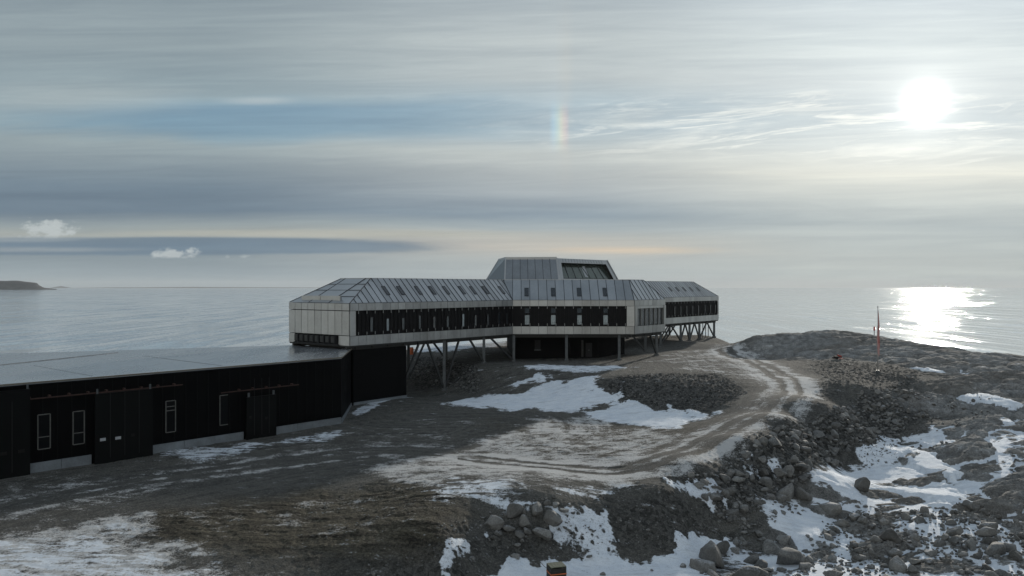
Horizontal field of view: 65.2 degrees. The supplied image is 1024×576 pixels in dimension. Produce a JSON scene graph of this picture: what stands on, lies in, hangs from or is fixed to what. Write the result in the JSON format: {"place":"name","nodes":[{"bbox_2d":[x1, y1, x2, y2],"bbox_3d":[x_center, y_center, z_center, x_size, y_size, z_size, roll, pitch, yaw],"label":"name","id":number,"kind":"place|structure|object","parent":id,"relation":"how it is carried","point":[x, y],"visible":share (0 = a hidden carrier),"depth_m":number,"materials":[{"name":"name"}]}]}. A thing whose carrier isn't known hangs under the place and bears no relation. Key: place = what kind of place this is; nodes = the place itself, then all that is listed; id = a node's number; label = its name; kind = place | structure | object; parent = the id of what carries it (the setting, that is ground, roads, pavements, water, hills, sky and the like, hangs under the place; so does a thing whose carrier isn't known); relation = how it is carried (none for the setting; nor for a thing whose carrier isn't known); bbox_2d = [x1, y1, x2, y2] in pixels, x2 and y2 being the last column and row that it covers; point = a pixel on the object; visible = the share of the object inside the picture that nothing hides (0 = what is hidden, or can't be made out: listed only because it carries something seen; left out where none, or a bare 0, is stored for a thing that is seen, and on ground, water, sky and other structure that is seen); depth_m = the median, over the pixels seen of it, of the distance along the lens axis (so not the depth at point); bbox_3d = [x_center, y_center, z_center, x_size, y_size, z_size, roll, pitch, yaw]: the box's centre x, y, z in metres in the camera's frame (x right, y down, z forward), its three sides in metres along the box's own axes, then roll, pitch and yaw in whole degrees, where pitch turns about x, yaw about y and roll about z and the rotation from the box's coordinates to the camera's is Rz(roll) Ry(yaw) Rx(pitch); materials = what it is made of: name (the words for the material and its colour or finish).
{"place":"outdoors","nodes":[
{"label":"outdoors","id":0,"kind":"place"},
{"bbox_2d":[0,281,57,289],"bbox_3d":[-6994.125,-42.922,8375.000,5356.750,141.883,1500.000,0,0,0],"label":"headland","id":1,"kind":"structure","parent":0,"point":[13,285],"depth_m":7780.86,"materials":[{"name":"grey stone"}]},
{"bbox_2d":[52,286,320,287],"bbox_3d":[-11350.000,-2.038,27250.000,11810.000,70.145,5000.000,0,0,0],"label":"hills","id":2,"kind":"structure","parent":0,"point":[196,287],"depth_m":25437.71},
{"bbox_2d":[0,330,1023,575],"bbox_3d":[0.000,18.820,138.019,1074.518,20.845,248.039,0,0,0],"label":"ground","id":3,"kind":"structure","parent":0,"point":[582,428],"depth_m":70.81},
{"bbox_2d":[0,345,406,478],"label":"garage building","id":4,"kind":"structure","parent":3,"relation":"on","point":[59,410],"depth_m":81.40,"materials":[{"name":"black metal"}]},
{"bbox_2d":[0,384,29,478],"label":"sliding door","id":5,"kind":"structure","parent":4,"relation":"in","point":[14,404],"depth_m":67.87,"materials":[{"name":"metal"}]},
{"bbox_2d":[37,413,50,449],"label":"window","id":6,"kind":"structure","parent":4,"relation":"in","point":[43,420],"depth_m":70.00,"materials":[{"name":"black glass"}]},
{"bbox_2d":[72,410,84,444],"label":"window","id":7,"kind":"structure","parent":4,"relation":"in","point":[78,417],"depth_m":72.17,"materials":[{"name":"black glass"}]},
{"bbox_2d":[94,384,152,464],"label":"sliding door","id":8,"kind":"structure","parent":4,"relation":"in","point":[123,420],"depth_m":74.64,"materials":[{"name":"metal"}]},
{"bbox_2d":[165,400,175,432],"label":"window","id":9,"kind":"structure","parent":4,"relation":"in","point":[170,406],"depth_m":78.55,"materials":[{"name":"black glass"}]},
{"bbox_2d":[219,394,227,425],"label":"window","id":10,"kind":"structure","parent":4,"relation":"in","point":[223,399],"depth_m":82.78,"materials":[{"name":"black glass"}]},
{"bbox_2d":[246,379,275,439],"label":"sliding door","id":11,"kind":"structure","parent":4,"relation":"in","point":[260,410],"depth_m":85.43,"materials":[{"name":"metal"}]},
{"bbox_2d":[485,515,503,530],"bbox_3d":[-1.154,16.741,56.867,1.394,0.866,1.040,6,30,22],"label":"boulder","id":12,"kind":"object","parent":3,"relation":"on","point":[494,522],"visible":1,"depth_m":56.55,"materials":[{"name":"stone"}]},
{"bbox_2d":[289,257,718,390],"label":"research station","id":13,"kind":"object","parent":3,"relation":"on","point":[540,307],"visible":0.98,"depth_m":132.89,"materials":[{"name":"metal"}]},
{"bbox_2d":[370,317,373,331],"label":"window","id":14,"kind":"structure","parent":13,"relation":"in","point":[371,318],"depth_m":109.12,"materials":[{"name":"grey glass"}]},
{"bbox_2d":[386,318,389,330],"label":"window","id":15,"kind":"structure","parent":13,"relation":"in","point":[387,319],"depth_m":111.41,"materials":[{"name":"grey glass"}]},
{"bbox_2d":[418,315,421,328],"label":"window","id":16,"kind":"structure","parent":13,"relation":"in","point":[419,316],"depth_m":116.27,"materials":[{"name":"grey glass"}]},
{"bbox_2d":[525,315,529,324],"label":"window","id":17,"kind":"structure","parent":13,"relation":"in","point":[527,317],"depth_m":133.10,"materials":[{"name":"grey glass"}]},
{"bbox_2d":[551,315,555,324],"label":"window","id":18,"kind":"structure","parent":13,"relation":"in","point":[553,317],"depth_m":133.10,"materials":[{"name":"grey glass"}]},
{"bbox_2d":[577,315,581,324],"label":"window","id":19,"kind":"structure","parent":13,"relation":"in","point":[579,317],"depth_m":133.10,"materials":[{"name":"grey glass"}]},
{"bbox_2d":[603,315,607,324],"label":"window","id":20,"kind":"structure","parent":13,"relation":"in","point":[605,317],"depth_m":133.10,"materials":[{"name":"grey glass"}]},
{"bbox_2d":[634,305,665,325],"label":"bay window","id":21,"kind":"structure","parent":13,"relation":"in","point":[655,314],"depth_m":137.15,"materials":[{"name":"metal"}]},
{"bbox_2d":[502,525,514,531],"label":"boulder","id":22,"kind":"object","parent":3,"relation":"on","point":[508,528],"visible":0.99,"depth_m":56.50,"materials":[{"name":"stone"}]},
{"bbox_2d":[506,503,523,517],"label":"boulder","id":23,"kind":"object","parent":3,"relation":"on","point":[514,510],"visible":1,"depth_m":57.97,"materials":[{"name":"stone"}]},
{"bbox_2d":[515,530,524,538],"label":"boulder","id":24,"kind":"object","parent":3,"relation":"on","point":[520,534],"visible":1,"depth_m":56.47,"materials":[{"name":"stone"}]},
{"bbox_2d":[518,514,530,527],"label":"boulder","id":25,"kind":"object","parent":3,"relation":"on","point":[523,522],"visible":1,"depth_m":57.11,"materials":[{"name":"stone"}]},
{"bbox_2d":[532,502,542,515],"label":"boulder","id":26,"kind":"object","parent":3,"relation":"on","point":[537,508],"visible":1,"depth_m":58.05,"materials":[{"name":"stone"}]},
{"bbox_2d":[532,527,551,540],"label":"boulder","id":27,"kind":"object","parent":3,"relation":"on","point":[543,533],"visible":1,"depth_m":56.54,"materials":[{"name":"stone"}]},
{"bbox_2d":[543,510,562,526],"bbox_3d":[2.978,16.618,57.771,1.736,1.103,1.055,-17,10,45],"label":"boulder","id":28,"kind":"object","parent":3,"relation":"on","point":[552,518],"visible":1,"depth_m":57.43,"materials":[{"name":"stone"}]},
{"bbox_2d":[546,561,566,575],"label":"crate","id":29,"kind":"object","parent":3,"relation":"on","point":[557,568],"visible":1,"depth_m":50.20,"materials":[{"name":"orange paint"}]},
{"bbox_2d":[326,356,1023,575],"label":"rubble","id":30,"kind":"object","parent":3,"relation":"on","point":[750,571],"visible":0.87,"depth_m":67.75,"materials":[{"name":"stone"}]},
{"bbox_2d":[693,482,704,487],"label":"boulder","id":31,"kind":"object","parent":3,"relation":"on","point":[698,484],"visible":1,"depth_m":65.32,"materials":[{"name":"stone"}]},
{"bbox_2d":[689,558,715,572],"bbox_3d":[13.181,19.319,55.360,1.711,0.826,1.807,1,2,-29],"label":"boulder","id":32,"kind":"object","parent":3,"relation":"on","point":[702,565],"visible":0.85,"depth_m":55.02,"materials":[{"name":"stone"}]},
{"bbox_2d":[699,540,724,567],"bbox_3d":[14.524,19.087,57.256,1.558,1.578,2.502,0,0,-23],"label":"boulder","id":33,"kind":"object","parent":3,"relation":"on","point":[710,551],"visible":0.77,"depth_m":56.70,"materials":[{"name":"stone"}]},
{"bbox_2d":[709,492,721,500],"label":"boulder","id":34,"kind":"object","parent":3,"relation":"on","point":[713,496],"visible":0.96,"depth_m":64.74,"materials":[{"name":"stone"}]},
{"bbox_2d":[717,540,729,554],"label":"boulder","id":35,"kind":"object","parent":3,"relation":"on","point":[723,546],"visible":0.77,"depth_m":59.65,"materials":[{"name":"stone"}]},
{"bbox_2d":[718,474,730,481],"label":"boulder","id":36,"kind":"object","parent":3,"relation":"on","point":[724,478],"visible":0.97,"depth_m":67.51,"materials":[{"name":"stone"}]},
{"bbox_2d":[721,489,729,497],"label":"boulder","id":37,"kind":"object","parent":3,"relation":"on","point":[725,493],"visible":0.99,"depth_m":65.51,"materials":[{"name":"stone"}]},
{"bbox_2d":[725,487,735,494],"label":"boulder","id":38,"kind":"object","parent":3,"relation":"on","point":[732,490],"visible":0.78,"depth_m":66.26,"materials":[{"name":"stone"}]},
{"bbox_2d":[725,509,738,518],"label":"boulder","id":39,"kind":"object","parent":3,"relation":"on","point":[731,512],"visible":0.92,"depth_m":64.04,"materials":[{"name":"stone"}]},
{"bbox_2d":[732,476,745,482],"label":"boulder","id":40,"kind":"object","parent":3,"relation":"on","point":[738,479],"visible":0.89,"depth_m":68.01,"materials":[{"name":"stone"}]},
{"bbox_2d":[734,470,744,476],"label":"boulder","id":41,"kind":"object","parent":3,"relation":"on","point":[738,473],"visible":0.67,"depth_m":69.06,"materials":[{"name":"stone"}]},
{"bbox_2d":[739,504,748,513],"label":"boulder","id":42,"kind":"object","parent":3,"relation":"on","point":[743,508],"visible":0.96,"depth_m":64.84,"materials":[{"name":"stone"}]},
{"bbox_2d":[740,450,751,458],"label":"boulder","id":43,"kind":"object","parent":3,"relation":"on","point":[745,454],"visible":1,"depth_m":72.48,"materials":[{"name":"stone"}]},
{"bbox_2d":[743,555,758,564],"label":"boulder","id":44,"kind":"object","parent":3,"relation":"on","point":[752,559],"visible":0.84,"depth_m":58.22,"materials":[{"name":"stone"}]},
{"bbox_2d":[752,499,765,505],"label":"boulder","id":45,"kind":"object","parent":3,"relation":"on","point":[758,502],"visible":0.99,"depth_m":66.45,"materials":[{"name":"stone"}]},
{"bbox_2d":[754,559,767,567],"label":"boulder","id":46,"kind":"object","parent":3,"relation":"on","point":[760,563],"visible":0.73,"depth_m":57.25,"materials":[{"name":"stone"}]},
{"bbox_2d":[758,468,768,476],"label":"boulder","id":47,"kind":"object","parent":3,"relation":"on","point":[763,472],"visible":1,"depth_m":71.18,"materials":[{"name":"stone"}]},
{"bbox_2d":[759,437,767,445],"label":"boulder","id":48,"kind":"object","parent":3,"relation":"on","point":[763,440],"visible":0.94,"depth_m":75.05,"materials":[{"name":"stone"}]},
{"bbox_2d":[759,477,771,488],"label":"boulder","id":49,"kind":"object","parent":3,"relation":"on","point":[766,481],"visible":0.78,"depth_m":70.10,"materials":[{"name":"stone"}]},
{"bbox_2d":[762,539,779,554],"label":"boulder","id":50,"kind":"object","parent":3,"relation":"on","point":[769,546],"visible":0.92,"depth_m":60.61,"materials":[{"name":"stone"}]},
{"bbox_2d":[768,436,781,446],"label":"boulder","id":51,"kind":"object","parent":3,"relation":"on","point":[774,441],"visible":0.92,"depth_m":75.63,"materials":[{"name":"stone"}]},
{"bbox_2d":[773,468,787,477],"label":"boulder","id":52,"kind":"object","parent":3,"relation":"on","point":[779,472],"visible":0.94,"depth_m":72.14,"materials":[{"name":"stone"}]},
{"bbox_2d":[775,493,787,502],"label":"boulder","id":53,"kind":"object","parent":3,"relation":"on","point":[781,498],"visible":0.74,"depth_m":69.04,"materials":[{"name":"stone"}]},
{"bbox_2d":[776,535,790,544],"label":"boulder","id":54,"kind":"object","parent":3,"relation":"on","point":[783,539],"visible":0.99,"depth_m":62.15,"materials":[{"name":"stone"}]},
{"bbox_2d":[778,483,793,501],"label":"boulder","id":55,"kind":"object","parent":3,"relation":"on","point":[787,490],"visible":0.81,"depth_m":70.21,"materials":[{"name":"stone"}]},
{"bbox_2d":[783,465,793,476],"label":"boulder","id":56,"kind":"object","parent":3,"relation":"on","point":[789,469],"visible":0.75,"depth_m":72.43,"materials":[{"name":"stone"}]},
{"bbox_2d":[776,547,803,564],"bbox_3d":[20.036,19.703,58.221,2.528,1.493,1.692,27,-24,-32],"label":"boulder","id":57,"kind":"object","parent":3,"relation":"on","point":[788,556],"visible":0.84,"depth_m":57.70,"materials":[{"name":"stone"}]},
{"bbox_2d":[793,463,807,470],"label":"boulder","id":58,"kind":"object","parent":3,"relation":"on","point":[801,467],"visible":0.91,"depth_m":73.31,"materials":[{"name":"stone"}]},
{"bbox_2d":[798,475,806,481],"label":"boulder","id":59,"kind":"object","parent":3,"relation":"on","point":[802,478],"visible":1,"depth_m":72.36,"materials":[{"name":"stone"}]},
{"bbox_2d":[795,487,812,500],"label":"boulder","id":60,"kind":"object","parent":3,"relation":"on","point":[801,494],"visible":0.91,"depth_m":70.39,"materials":[{"name":"stone"}]},
{"bbox_2d":[799,562,812,569],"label":"boulder","id":61,"kind":"object","parent":3,"relation":"on","point":[805,565],"visible":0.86,"depth_m":56.62,"materials":[{"name":"stone"}]},
{"bbox_2d":[800,446,811,452],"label":"boulder","id":62,"kind":"object","parent":3,"relation":"on","point":[806,449],"visible":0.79,"depth_m":77.71,"materials":[{"name":"stone"}]},
{"bbox_2d":[804,555,813,562],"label":"boulder","id":63,"kind":"object","parent":3,"relation":"on","point":[808,558],"visible":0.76,"depth_m":58.68,"materials":[{"name":"stone"}]},
{"bbox_2d":[813,430,824,437],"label":"boulder","id":64,"kind":"object","parent":3,"relation":"on","point":[818,434],"visible":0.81,"depth_m":84.71,"materials":[{"name":"stone"}]},
{"bbox_2d":[823,533,833,540],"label":"boulder","id":65,"kind":"object","parent":3,"relation":"on","point":[827,536],"visible":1,"depth_m":63.26,"materials":[{"name":"stone"}]},
{"bbox_2d":[819,502,841,515],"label":"boulder","id":66,"kind":"object","parent":3,"relation":"on","point":[831,509],"visible":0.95,"depth_m":68.60,"materials":[{"name":"stone"}]},
{"bbox_2d":[827,554,836,562],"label":"boulder","id":67,"kind":"object","parent":3,"relation":"on","point":[832,558],"visible":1,"depth_m":58.88,"materials":[{"name":"stone"}]},
{"bbox_2d":[831,429,838,437],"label":"boulder","id":68,"kind":"object","parent":3,"relation":"on","point":[834,434],"visible":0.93,"depth_m":86.05,"materials":[{"name":"stone"}]},
{"bbox_2d":[830,422,840,428],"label":"boulder","id":69,"kind":"object","parent":3,"relation":"on","point":[836,425],"visible":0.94,"depth_m":87.78,"materials":[{"name":"stone"}]},
{"bbox_2d":[834,519,849,526],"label":"boulder","id":70,"kind":"object","parent":3,"relation":"on","point":[842,523],"visible":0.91,"depth_m":66.20,"materials":[{"name":"stone"}]},
{"bbox_2d":[849,542,858,548],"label":"boulder","id":71,"kind":"object","parent":3,"relation":"on","point":[853,545],"visible":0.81,"depth_m":61.45,"materials":[{"name":"stone"}]},
{"bbox_2d":[849,513,859,520],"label":"boulder","id":72,"kind":"object","parent":3,"relation":"on","point":[854,516],"visible":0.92,"depth_m":67.18,"materials":[{"name":"stone"}]},
{"bbox_2d":[849,414,859,422],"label":"boulder","id":73,"kind":"object","parent":3,"relation":"on","point":[855,419],"visible":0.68,"depth_m":91.65,"materials":[{"name":"stone"}]},
{"bbox_2d":[854,477,869,491],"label":"boulder","id":74,"kind":"object","parent":3,"relation":"on","point":[862,484],"visible":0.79,"depth_m":73.48,"materials":[{"name":"stone"}]},
{"bbox_2d":[857,515,867,524],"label":"boulder","id":75,"kind":"object","parent":3,"relation":"on","point":[862,519],"visible":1,"depth_m":66.27,"materials":[{"name":"stone"}]},
{"bbox_2d":[870,535,883,542],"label":"boulder","id":76,"kind":"object","parent":3,"relation":"on","point":[874,539],"visible":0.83,"depth_m":62.22,"materials":[{"name":"stone"}]},
{"bbox_2d":[876,306,879,372],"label":"flagpole","id":77,"kind":"object","parent":3,"relation":"on","point":[878,340],"visible":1,"depth_m":115.95,"materials":[{"name":"metal"}]},
{"bbox_2d":[879,517,889,524],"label":"boulder","id":78,"kind":"object","parent":3,"relation":"on","point":[883,521],"visible":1,"depth_m":66.19,"materials":[{"name":"stone"}]},
{"bbox_2d":[879,528,901,543],"bbox_3d":[29.424,19.598,62.390,1.347,1.347,1.818,30,-48,-14],"label":"boulder","id":79,"kind":"object","parent":3,"relation":"on","point":[890,534],"visible":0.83,"depth_m":61.82,"materials":[{"name":"stone"}]},
{"bbox_2d":[888,547,902,557],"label":"boulder","id":80,"kind":"object","parent":3,"relation":"on","point":[893,552],"visible":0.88,"depth_m":59.56,"materials":[{"name":"stone"}]},
{"bbox_2d":[888,556,906,572],"bbox_3d":[27.475,19.838,56.969,1.222,0.959,1.466,-3,25,24],"label":"boulder","id":81,"kind":"object","parent":3,"relation":"on","point":[896,563],"visible":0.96,"depth_m":56.60,"materials":[{"name":"stone"}]},
{"bbox_2d":[901,512,910,520],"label":"boulder","id":82,"kind":"object","parent":3,"relation":"on","point":[905,516],"visible":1,"depth_m":67.19,"materials":[{"name":"stone"}]},
{"bbox_2d":[907,565,917,573],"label":"boulder","id":83,"kind":"object","parent":3,"relation":"on","point":[911,568],"visible":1,"depth_m":55.88,"materials":[{"name":"stone"}]},
{"bbox_2d":[908,559,920,564],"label":"boulder","id":84,"kind":"object","parent":3,"relation":"on","point":[914,561],"visible":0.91,"depth_m":57.90,"materials":[{"name":"stone"}]},
{"bbox_2d":[909,534,920,540],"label":"boulder","id":85,"kind":"object","parent":3,"relation":"on","point":[916,537],"visible":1,"depth_m":62.08,"materials":[{"name":"stone"}]},
{"bbox_2d":[915,516,925,523],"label":"boulder","id":86,"kind":"object","parent":3,"relation":"on","point":[919,519],"visible":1,"depth_m":66.07,"materials":[{"name":"stone"}]},
{"bbox_2d":[920,506,928,513],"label":"boulder","id":87,"kind":"object","parent":3,"relation":"on","point":[924,509],"visible":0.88,"depth_m":67.86,"materials":[{"name":"stone"}]},
{"bbox_2d":[924,550,936,556],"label":"boulder","id":88,"kind":"object","parent":3,"relation":"on","point":[931,553],"visible":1,"depth_m":59.65,"materials":[{"name":"stone"}]},
{"bbox_2d":[933,539,945,546],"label":"boulder","id":89,"kind":"object","parent":3,"relation":"on","point":[939,543],"visible":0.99,"depth_m":61.31,"materials":[{"name":"stone"}]},
{"bbox_2d":[946,519,956,524],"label":"boulder","id":90,"kind":"object","parent":3,"relation":"on","point":[951,522],"visible":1,"depth_m":64.95,"materials":[{"name":"stone"}]},
{"bbox_2d":[948,535,960,545],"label":"boulder","id":91,"kind":"object","parent":3,"relation":"on","point":[953,540],"visible":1,"depth_m":61.30,"materials":[{"name":"stone"}]},
{"bbox_2d":[946,526,963,535],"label":"boulder","id":92,"kind":"object","parent":3,"relation":"on","point":[957,530],"visible":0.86,"depth_m":62.87,"materials":[{"name":"stone"}]},
{"bbox_2d":[962,500,972,510],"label":"boulder","id":93,"kind":"object","parent":3,"relation":"on","point":[968,504],"visible":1,"depth_m":68.78,"materials":[{"name":"stone"}]},
{"bbox_2d":[966,538,975,550],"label":"boulder","id":94,"kind":"object","parent":3,"relation":"on","point":[971,543],"visible":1,"depth_m":60.65,"materials":[{"name":"stone"}]},
{"bbox_2d":[972,551,982,559],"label":"boulder","id":95,"kind":"object","parent":3,"relation":"on","point":[978,555],"visible":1,"depth_m":58.88,"materials":[{"name":"stone"}]},
{"bbox_2d":[976,527,996,536],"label":"boulder","id":96,"kind":"object","parent":3,"relation":"on","point":[986,532],"visible":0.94,"depth_m":62.72,"materials":[{"name":"stone"}]},
{"bbox_2d":[982,564,993,570],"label":"boulder","id":97,"kind":"object","parent":3,"relation":"on","point":[986,566],"visible":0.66,"depth_m":56.31,"materials":[{"name":"stone"}]},
{"bbox_2d":[979,522,997,529],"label":"boulder","id":98,"kind":"object","parent":3,"relation":"on","point":[990,524],"visible":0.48,"depth_m":64.08,"materials":[{"name":"stone"}]},
{"bbox_2d":[980,537,997,544],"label":"boulder","id":99,"kind":"object","parent":3,"relation":"on","point":[989,540],"visible":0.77,"depth_m":61.45,"materials":[{"name":"stone"}]},
{"bbox_2d":[984,542,1005,555],"bbox_3d":[36.223,19.901,59.999,1.985,1.400,1.208,0,0,-28],"label":"boulder","id":100,"kind":"object","parent":3,"relation":"on","point":[994,548],"visible":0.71,"depth_m":59.53,"materials":[{"name":"stone"}]},
{"bbox_2d":[1004,542,1016,551],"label":"boulder","id":101,"kind":"object","parent":3,"relation":"on","point":[1010,547],"visible":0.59,"depth_m":60.13,"materials":[{"name":"stone"}]},
{"bbox_2d":[1008,550,1022,561],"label":"boulder","id":102,"kind":"object","parent":3,"relation":"on","point":[1016,556],"visible":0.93,"depth_m":58.56,"materials":[{"name":"stone"}]},
{"bbox_2d":[0,288,1023,355],"bbox_3d":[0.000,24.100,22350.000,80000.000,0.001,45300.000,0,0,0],"label":"sea","id":103,"kind":"structure","parent":0,"point":[985,320],"depth_m":658.03,"materials":[{"name":"liquid"}]},
{"bbox_2d":[0,0,1023,287],"label":"sky","id":104,"kind":"structure","parent":0,"point":[144,143],"materials":[{"name":"grey"}]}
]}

